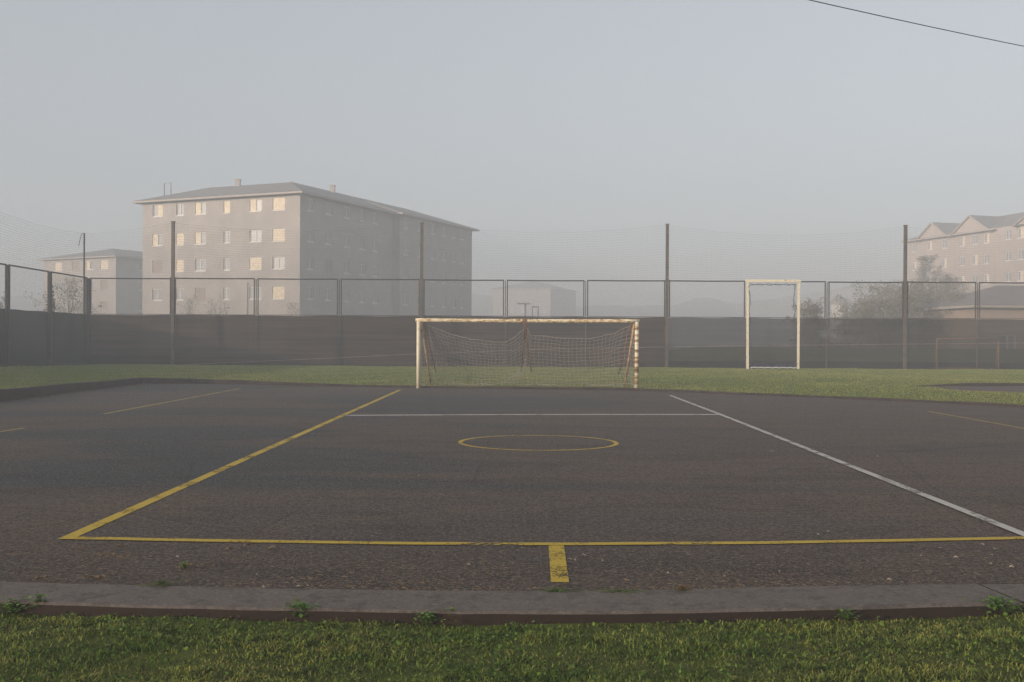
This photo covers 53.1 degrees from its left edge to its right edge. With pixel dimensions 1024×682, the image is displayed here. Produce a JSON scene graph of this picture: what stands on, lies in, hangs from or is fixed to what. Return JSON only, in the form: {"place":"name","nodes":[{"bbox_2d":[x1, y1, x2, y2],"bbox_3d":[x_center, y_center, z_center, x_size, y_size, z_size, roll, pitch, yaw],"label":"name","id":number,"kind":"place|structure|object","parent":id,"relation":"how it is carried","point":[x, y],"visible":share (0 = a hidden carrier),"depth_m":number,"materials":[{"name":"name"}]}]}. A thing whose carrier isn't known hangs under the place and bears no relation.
{"place":"outdoors","nodes":[
{"label":"outdoors","id":0,"kind":"place"},
{"bbox_2d":[37,249,142,314],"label":"apartment building","id":1,"kind":"structure","parent":0,"point":[93,263],"depth_m":142.46,"materials":[{"name":"grey concrete"}]},
{"bbox_2d":[54,262,61,271],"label":"window","id":2,"kind":"structure","parent":1,"relation":"in","point":[57,267],"depth_m":145.75,"materials":[{"name":"beige glass"}]},
{"bbox_2d":[72,261,78,270],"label":"window","id":3,"kind":"structure","parent":1,"relation":"in","point":[74,264],"depth_m":144.02,"materials":[{"name":"grey glass"}]},
{"bbox_2d":[86,261,92,269],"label":"window","id":4,"kind":"structure","parent":1,"relation":"in","point":[89,264],"depth_m":142.62,"materials":[{"name":"beige glass"}]},
{"bbox_2d":[100,301,107,310],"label":"window","id":5,"kind":"structure","parent":1,"relation":"in","point":[105,308],"depth_m":141.16,"materials":[{"name":"grey glass"}]},
{"bbox_2d":[100,280,107,289],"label":"window","id":6,"kind":"structure","parent":1,"relation":"in","point":[103,282],"depth_m":141.13,"materials":[{"name":"grey glass"}]},
{"bbox_2d":[101,260,107,269],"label":"window","id":7,"kind":"structure","parent":1,"relation":"in","point":[104,264],"depth_m":141.13,"materials":[{"name":"beige glass"}]},
{"bbox_2d":[132,179,479,316],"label":"apartment building","id":8,"kind":"structure","parent":0,"point":[293,210],"depth_m":105.84,"materials":[{"name":"grey concrete"}]},
{"bbox_2d":[152,289,162,300],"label":"window","id":9,"kind":"structure","parent":8,"relation":"in","point":[158,296],"depth_m":107.26,"materials":[{"name":"white glass"}]},
{"bbox_2d":[152,260,162,272],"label":"window","id":10,"kind":"structure","parent":8,"relation":"in","point":[158,266],"depth_m":107.18,"materials":[{"name":"grey glass"}]},
{"bbox_2d":[152,234,162,246],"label":"window","id":11,"kind":"structure","parent":8,"relation":"in","point":[155,237],"depth_m":107.22,"materials":[{"name":"beige glass"}]},
{"bbox_2d":[152,205,162,217],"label":"window","id":12,"kind":"structure","parent":8,"relation":"in","point":[157,209],"depth_m":107.26,"materials":[{"name":"beige glass"}]},
{"bbox_2d":[176,288,183,300],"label":"window","id":13,"kind":"structure","parent":8,"relation":"in","point":[179,297],"depth_m":106.04,"materials":[{"name":"white glass"}]},
{"bbox_2d":[176,233,183,245],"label":"window","id":14,"kind":"structure","parent":8,"relation":"in","point":[179,239],"depth_m":105.98,"materials":[{"name":"beige glass"}]},
{"bbox_2d":[176,204,183,215],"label":"window","id":15,"kind":"structure","parent":8,"relation":"in","point":[180,207],"depth_m":106.04,"materials":[{"name":"white glass"}]},
{"bbox_2d":[177,260,183,271],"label":"window","id":16,"kind":"structure","parent":8,"relation":"in","point":[181,264],"depth_m":106.01,"materials":[{"name":"beige glass"}]},
{"bbox_2d":[194,288,205,300],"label":"window","id":17,"kind":"structure","parent":8,"relation":"in","point":[200,297],"depth_m":104.95,"materials":[{"name":"grey glass"}]},
{"bbox_2d":[195,259,205,271],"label":"window","id":18,"kind":"structure","parent":8,"relation":"in","point":[200,266],"depth_m":104.95,"materials":[{"name":"white glass"}]},
{"bbox_2d":[195,232,205,244],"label":"window","id":19,"kind":"structure","parent":8,"relation":"in","point":[198,234],"depth_m":104.93,"materials":[{"name":"beige glass"}]},
{"bbox_2d":[195,202,205,214],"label":"window","id":20,"kind":"structure","parent":8,"relation":"in","point":[201,206],"depth_m":104.93,"materials":[{"name":"beige glass"}]},
{"bbox_2d":[223,288,229,299],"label":"window","id":21,"kind":"structure","parent":8,"relation":"in","point":[227,290],"depth_m":103.62,"materials":[{"name":"white glass"}]},
{"bbox_2d":[223,258,229,270],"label":"window","id":22,"kind":"structure","parent":8,"relation":"in","point":[226,265],"depth_m":103.60,"materials":[{"name":"white glass"}]},
{"bbox_2d":[223,231,229,243],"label":"window","id":23,"kind":"structure","parent":8,"relation":"in","point":[226,238],"depth_m":103.60,"materials":[{"name":"white glass"}]},
{"bbox_2d":[223,201,229,213],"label":"window","id":24,"kind":"structure","parent":8,"relation":"in","point":[226,203],"depth_m":103.55,"materials":[{"name":"beige glass"}]},
{"bbox_2d":[249,287,260,299],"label":"window","id":25,"kind":"structure","parent":8,"relation":"in","point":[251,288],"depth_m":102.32,"materials":[{"name":"white glass"}]},
{"bbox_2d":[249,257,261,270],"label":"window","id":26,"kind":"structure","parent":8,"relation":"in","point":[253,260],"depth_m":102.17,"materials":[{"name":"beige glass"}]},
{"bbox_2d":[249,229,261,242],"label":"window","id":27,"kind":"structure","parent":8,"relation":"in","point":[256,235],"depth_m":102.17,"materials":[{"name":"white glass"}]},
{"bbox_2d":[249,199,261,211],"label":"window","id":28,"kind":"structure","parent":8,"relation":"in","point":[255,204],"depth_m":102.17,"materials":[{"name":"white glass"}]},
{"bbox_2d":[272,286,284,299],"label":"window","id":29,"kind":"structure","parent":8,"relation":"in","point":[277,291],"depth_m":101.06,"materials":[{"name":"beige glass"}]},
{"bbox_2d":[272,256,284,269],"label":"window","id":30,"kind":"structure","parent":8,"relation":"in","point":[278,262],"depth_m":101.06,"materials":[{"name":"white glass"}]},
{"bbox_2d":[272,228,284,241],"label":"window","id":31,"kind":"structure","parent":8,"relation":"in","point":[280,237],"depth_m":101.01,"materials":[{"name":"beige glass"}]},
{"bbox_2d":[272,197,284,210],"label":"window","id":32,"kind":"structure","parent":8,"relation":"in","point":[278,203],"depth_m":101.01,"materials":[{"name":"beige glass"}]},
{"bbox_2d":[307,287,313,299],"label":"window","id":33,"kind":"structure","parent":8,"relation":"in","point":[309,291],"depth_m":101.80,"materials":[{"name":"grey glass"}]},
{"bbox_2d":[307,257,313,270],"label":"window","id":34,"kind":"structure","parent":8,"relation":"in","point":[309,259],"depth_m":101.60,"materials":[{"name":"grey glass"}]},
{"bbox_2d":[307,229,314,242],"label":"window","id":35,"kind":"structure","parent":8,"relation":"in","point":[309,235],"depth_m":101.65,"materials":[{"name":"grey glass"}]},
{"bbox_2d":[307,198,314,211],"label":"window","id":36,"kind":"structure","parent":8,"relation":"in","point":[310,202],"depth_m":101.77,"materials":[{"name":"grey glass"}]},
{"bbox_2d":[325,288,330,300],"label":"window","id":37,"kind":"structure","parent":8,"relation":"in","point":[328,293],"depth_m":104.52,"materials":[{"name":"grey glass"}]},
{"bbox_2d":[325,259,331,272],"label":"window","id":38,"kind":"structure","parent":8,"relation":"in","point":[327,262],"depth_m":104.44,"materials":[{"name":"grey glass"}]},
{"bbox_2d":[325,232,331,245],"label":"window","id":39,"kind":"structure","parent":8,"relation":"in","point":[327,235],"depth_m":104.47,"materials":[{"name":"grey glass"}]},
{"bbox_2d":[325,202,331,215],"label":"window","id":40,"kind":"structure","parent":8,"relation":"in","point":[327,205],"depth_m":104.47,"materials":[{"name":"grey glass"}]},
{"bbox_2d":[344,262,348,273],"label":"window","id":41,"kind":"structure","parent":8,"relation":"in","point":[346,266],"depth_m":107.73,"materials":[{"name":"grey glass"}]},
{"bbox_2d":[344,290,349,302],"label":"window","id":42,"kind":"structure","parent":8,"relation":"in","point":[346,297],"depth_m":107.84,"materials":[{"name":"grey glass"}]},
{"bbox_2d":[344,235,349,247],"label":"window","id":43,"kind":"structure","parent":8,"relation":"in","point":[346,238],"depth_m":107.68,"materials":[{"name":"grey glass"}]},
{"bbox_2d":[344,206,350,219],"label":"window","id":44,"kind":"structure","parent":8,"relation":"in","point":[346,209],"depth_m":107.65,"materials":[{"name":"grey glass"}]},
{"bbox_2d":[359,291,363,302],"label":"window","id":45,"kind":"structure","parent":8,"relation":"in","point":[361,295],"depth_m":110.45,"materials":[{"name":"grey glass"}]},
{"bbox_2d":[359,210,364,221],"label":"window","id":46,"kind":"structure","parent":8,"relation":"in","point":[362,212],"depth_m":110.61,"materials":[{"name":"grey glass"}]},
{"bbox_2d":[359,264,365,275],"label":"window","id":47,"kind":"structure","parent":8,"relation":"in","point":[361,268],"depth_m":110.60,"materials":[{"name":"grey glass"}]},
{"bbox_2d":[359,238,365,250],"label":"window","id":48,"kind":"structure","parent":8,"relation":"in","point":[361,241],"depth_m":110.39,"materials":[{"name":"grey glass"}]},
{"bbox_2d":[372,265,376,276],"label":"window","id":49,"kind":"structure","parent":8,"relation":"in","point":[374,270],"depth_m":112.87,"materials":[{"name":"grey glass"}]},
{"bbox_2d":[372,240,376,251],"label":"window","id":50,"kind":"structure","parent":8,"relation":"in","point":[374,249],"depth_m":112.85,"materials":[{"name":"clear glass"}]},
{"bbox_2d":[372,292,377,303],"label":"window","id":51,"kind":"structure","parent":8,"relation":"in","point":[374,300],"depth_m":112.90,"materials":[{"name":"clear glass"}]},
{"bbox_2d":[372,212,378,224],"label":"window","id":52,"kind":"structure","parent":8,"relation":"in","point":[375,215],"depth_m":112.98,"materials":[{"name":"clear glass"}]},
{"bbox_2d":[403,294,408,305],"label":"window","id":53,"kind":"structure","parent":8,"relation":"in","point":[405,296],"depth_m":117.69,"materials":[{"name":"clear glass"}]},
{"bbox_2d":[403,244,408,255],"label":"window","id":54,"kind":"structure","parent":8,"relation":"in","point":[405,248],"depth_m":117.53,"materials":[{"name":"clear glass"}]},
{"bbox_2d":[403,217,408,229],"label":"window","id":55,"kind":"structure","parent":8,"relation":"in","point":[405,220],"depth_m":117.49,"materials":[{"name":"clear glass"}]},
{"bbox_2d":[0,280,907,318],"bbox_3d":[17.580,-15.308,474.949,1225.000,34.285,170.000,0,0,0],"label":"hills","id":56,"kind":"structure","parent":0,"point":[698,306],"depth_m":421.27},
{"bbox_2d":[0,364,1023,681],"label":"lawn","id":57,"kind":"structure","parent":0,"point":[138,660],"depth_m":5.53,"materials":[{"name":"green plant"}]},
{"bbox_2d":[0,595,37,613],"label":"weed","id":58,"kind":"object","parent":57,"relation":"on","point":[12,608],"visible":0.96,"depth_m":6.07,"materials":[{"name":"green plant"}]},
{"bbox_2d":[31,594,46,608],"bbox_3d":[-2.812,1.563,6.090,0.111,0.116,0.083,0,0,25],"label":"weed","id":59,"kind":"object","parent":57,"relation":"on","point":[39,599],"visible":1,"depth_m":6.09,"materials":[{"name":"green plant"}]},
{"bbox_2d":[0,213,91,366],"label":"perimeter fence","id":60,"kind":"object","parent":57,"relation":"on","point":[49,337],"visible":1,"depth_m":48.13,"materials":[{"name":"grey metal"}]},
{"bbox_2d":[0,377,143,400],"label":"kerb","id":61,"kind":"structure","parent":57,"relation":"on","point":[19,393],"depth_m":27.88,"materials":[{"name":"grey concrete"}]},
{"bbox_2d":[78,233,84,313],"bbox_3d":[-22.827,-2.200,54.293,0.358,7.060,0.090,0,0,0],"label":"street lamp","id":62,"kind":"object","parent":57,"relation":"on","point":[83,271],"visible":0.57,"depth_m":54.25,"materials":[{"name":"grey metal"}]},
{"bbox_2d":[284,598,322,617],"bbox_3d":[-1.249,1.566,5.982,0.308,0.128,0.160,0,0,13],"label":"weed","id":63,"kind":"object","parent":57,"relation":"on","point":[300,605],"visible":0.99,"depth_m":5.97,"materials":[{"name":"green plant"}]},
{"bbox_2d":[412,611,445,624],"bbox_3d":[-0.481,1.596,5.912,0.170,0.078,0.131,0,0,-27],"label":"weed","id":64,"kind":"object","parent":57,"relation":"on","point":[427,616],"visible":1,"depth_m":5.90,"materials":[{"name":"green plant"}]},
{"bbox_2d":[0,384,1023,590],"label":"court","id":65,"kind":"object","parent":57,"relation":"on","point":[301,476],"visible":1,"depth_m":10.81,"materials":[{"name":"asphalt"}]},
{"bbox_2d":[0,383,1022,406],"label":"leaf litter","id":66,"kind":"object","parent":65,"relation":"on","point":[354,386],"visible":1,"depth_m":29.40,"materials":[{"name":"brown plant"}]},
{"bbox_2d":[415,318,639,387],"bbox_3d":[0.499,0.399,32.423,6.962,2.209,1.445,0,0,4],"label":"football goal","id":67,"kind":"object","parent":65,"relation":"on","point":[635,328],"visible":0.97,"depth_m":32.19,"materials":[{"name":"white paint"}]},
{"bbox_2d":[0,582,1023,625],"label":"kerb","id":68,"kind":"structure","parent":57,"relation":"on","point":[883,602],"depth_m":6.12,"materials":[{"name":"concrete"}]},
{"bbox_2d":[131,579,187,586],"bbox_3d":[-2.239,1.541,6.502,0.368,0.052,0.114,0,0,-6],"label":"weed","id":69,"kind":"object","parent":68,"relation":"on","point":[162,583],"visible":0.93,"depth_m":6.50,"materials":[{"name":"green plant"}]},
{"bbox_2d":[535,586,581,592],"bbox_3d":[0.289,1.561,6.408,0.296,0.040,0.132,0,0,0],"label":"weed","id":70,"kind":"object","parent":68,"relation":"on","point":[554,590],"visible":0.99,"depth_m":6.39,"materials":[{"name":"green plant"}]},
{"bbox_2d":[572,586,645,593],"bbox_3d":[0.619,1.564,6.412,0.488,0.036,0.165,0,0,0],"label":"weed","id":71,"kind":"object","parent":68,"relation":"on","point":[607,591],"visible":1,"depth_m":6.40,"materials":[{"name":"green plant"}]},
{"bbox_2d":[0,364,1023,404],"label":"grass","id":72,"kind":"structure","parent":57,"relation":"on","point":[256,375],"depth_m":39.56,"materials":[{"name":"green plant"}]},
{"bbox_2d":[85,221,1023,368],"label":"perimeter fence","id":73,"kind":"object","parent":57,"relation":"on","point":[174,338],"visible":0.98,"depth_m":54.09,"materials":[{"name":"grey metal"}]},
{"bbox_2d":[142,378,1023,406],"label":"kerb","id":74,"kind":"structure","parent":57,"relation":"on","point":[188,381],"depth_m":31.82,"materials":[{"name":"grey concrete"}]},
{"bbox_2d":[183,343,1002,368],"bbox_3d":[7.432,0.720,54.065,52.706,1.586,0.044,0,0,0],"label":"pitch rail","id":75,"kind":"object","parent":57,"relation":"on","point":[627,347],"visible":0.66,"depth_m":54.05,"materials":[{"name":"grey metal"}]},
{"bbox_2d":[744,279,800,368],"bbox_3d":[13.508,-0.854,53.125,2.908,4.660,0.566,0,0,0],"label":"upended goal","id":76,"kind":"object","parent":57,"relation":"on","point":[747,281],"visible":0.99,"depth_m":53.06,"materials":[{"name":"white paint"}]},
{"bbox_2d":[834,607,861,619],"bbox_3d":[1.957,1.608,6.024,0.200,0.078,0.099,0,0,-5],"label":"weed","id":77,"kind":"object","parent":57,"relation":"on","point":[847,616],"visible":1,"depth_m":6.02,"materials":[{"name":"green plant"}]},
{"bbox_2d":[934,338,999,369],"bbox_3d":[23.814,0.706,53.645,3.290,1.693,0.350,0,0,0],"label":"goal","id":78,"kind":"object","parent":57,"relation":"on","point":[936,355],"visible":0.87,"depth_m":53.49,"materials":[{"name":"brown metal"}]},
{"bbox_2d":[917,383,1023,385],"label":"path kerb","id":79,"kind":"structure","parent":57,"relation":"on","point":[988,384],"depth_m":34.32,"materials":[{"name":"grey concrete"}]},
{"bbox_2d":[962,594,1023,615],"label":"weed","id":80,"kind":"object","parent":57,"relation":"on","point":[997,600],"visible":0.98,"depth_m":6.15,"materials":[{"name":"green plant"}]},
{"bbox_2d":[980,584,1023,601],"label":"kerb","id":81,"kind":"structure","parent":57,"relation":"on","point":[1015,591],"depth_m":6.53,"materials":[{"name":"concrete"}]},
{"bbox_2d":[0,610,1023,681],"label":"grass","id":82,"kind":"structure","parent":0,"point":[844,671],"depth_m":5.39,"materials":[{"name":"green plant"}]},
{"bbox_2d":[0,0,1023,306],"label":"sky","id":83,"kind":"structure","parent":0,"point":[795,121],"materials":[{"name":"grey"}]},
{"bbox_2d":[491,281,577,316],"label":"house","id":84,"kind":"structure","parent":0,"point":[562,301],"depth_m":304.61,"materials":[{"name":"grey concrete"}]},
{"bbox_2d":[830,295,849,318],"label":"house","id":85,"kind":"structure","parent":0,"point":[833,302],"depth_m":190.50,"materials":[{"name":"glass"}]},
{"bbox_2d":[810,0,1023,46],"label":"overhead cable","id":86,"kind":"object","parent":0,"point":[912,22],"visible":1,"depth_m":19.88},
{"bbox_2d":[901,212,1023,314],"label":"apartment building","id":87,"kind":"structure","parent":0,"point":[977,227],"depth_m":141.97,"materials":[{"name":"beige brick"}]},
{"bbox_2d":[973,235,977,244],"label":"window","id":88,"kind":"structure","parent":87,"relation":"in","point":[975,237],"depth_m":141.92,"materials":[{"name":"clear glass"}]},
{"bbox_2d":[983,274,988,284],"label":"window","id":89,"kind":"structure","parent":87,"relation":"in","point":[986,276],"depth_m":139.89,"materials":[{"name":"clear glass"}]},
{"bbox_2d":[983,233,988,243],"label":"window","id":90,"kind":"structure","parent":87,"relation":"in","point":[986,237],"depth_m":139.93,"materials":[{"name":"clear glass"}]},
{"bbox_2d":[1006,229,1011,239],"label":"window","id":91,"kind":"structure","parent":87,"relation":"in","point":[1008,232],"depth_m":134.70,"materials":[{"name":"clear glass"}]},
{"bbox_2d":[1017,227,1023,238],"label":"window","id":92,"kind":"structure","parent":87,"relation":"in","point":[1020,230],"depth_m":132.42,"materials":[{"name":"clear glass"}]},
{"bbox_2d":[1018,249,1023,259],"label":"window","id":93,"kind":"structure","parent":87,"relation":"in","point":[1020,252],"depth_m":132.45,"materials":[{"name":"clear glass"}]},
{"bbox_2d":[933,386,1023,392],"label":"path","id":94,"kind":"structure","parent":0,"point":[1019,389],"depth_m":32.24,"materials":[{"name":"concrete"}]},
{"label":"ground","id":95,"kind":"structure","parent":0,"visible":0},
{"bbox_2d":[46,285,55,311],"bbox_3d":[-27.886,-0.384,62.014,0.715,6.046,0.676,0,0,0],"label":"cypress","id":96,"kind":"object","parent":95,"relation":"on","point":[53,303],"visible":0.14,"depth_m":61.97,"materials":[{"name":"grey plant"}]},
{"bbox_2d":[27,277,106,314],"bbox_3d":[-28.074,-0.748,63.902,4.912,6.757,4.480,0,0,0],"label":"tree","id":97,"kind":"object","parent":95,"relation":"on","point":[69,300],"visible":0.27,"depth_m":63.57,"materials":[{"name":"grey plant"}]},
{"bbox_2d":[177,294,198,313],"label":"shrub","id":98,"kind":"object","parent":95,"relation":"on","point":[189,309],"visible":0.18,"depth_m":88.10,"materials":[{"name":"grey plant"}]},
{"bbox_2d":[200,295,229,313],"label":"shrub","id":99,"kind":"object","parent":95,"relation":"on","point":[217,306],"visible":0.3,"depth_m":87.74,"materials":[{"name":"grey plant"}]},
{"bbox_2d":[287,302,304,315],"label":"shrub","id":100,"kind":"object","parent":95,"relation":"on","point":[297,310],"visible":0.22,"depth_m":92.13,"materials":[{"name":"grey plant"}]},
{"bbox_2d":[785,298,823,318],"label":"shrub","id":101,"kind":"object","parent":95,"relation":"on","point":[816,310],"visible":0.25,"depth_m":77.22,"materials":[{"name":"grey plant"}]},
{"bbox_2d":[827,294,896,318],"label":"shrub","id":102,"kind":"object","parent":95,"relation":"on","point":[864,309],"visible":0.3,"depth_m":75.91,"materials":[{"name":"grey plant"}]},
{"bbox_2d":[836,279,930,318],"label":"shrub","id":103,"kind":"object","parent":95,"relation":"on","point":[877,292],"visible":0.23,"depth_m":79.52,"materials":[{"name":"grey plant"}]},
{"bbox_2d":[866,288,926,318],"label":"shrub","id":104,"kind":"object","parent":95,"relation":"on","point":[898,304],"visible":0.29,"depth_m":76.83,"materials":[{"name":"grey plant"}]},
{"bbox_2d":[872,278,952,317],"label":"shrub","id":105,"kind":"object","parent":95,"relation":"on","point":[920,292],"visible":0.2,"depth_m":80.87,"materials":[{"name":"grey plant"}]},
{"bbox_2d":[909,254,943,303],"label":"tree","id":106,"kind":"object","parent":95,"relation":"on","point":[924,271],"visible":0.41,"depth_m":124.34,"materials":[{"name":"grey plant"}]},
{"bbox_2d":[901,276,968,317],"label":"shrub","id":107,"kind":"object","parent":95,"relation":"on","point":[943,286],"visible":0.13,"depth_m":83.66,"materials":[{"name":"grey plant"}]},
{"bbox_2d":[935,273,968,297],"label":"tree","id":108,"kind":"object","parent":95,"relation":"on","point":[945,276],"visible":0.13,"depth_m":117.74,"materials":[{"name":"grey plant"}]},
{"bbox_2d":[929,290,976,317],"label":"shrub","id":109,"kind":"object","parent":95,"relation":"on","point":[952,299],"visible":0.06,"depth_m":77.56,"materials":[{"name":"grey plant"}]},
{"bbox_2d":[915,285,1023,319],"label":"house","id":110,"kind":"structure","parent":95,"relation":"on","point":[1002,301],"depth_m":74.71,"materials":[{"name":"ceramic"}]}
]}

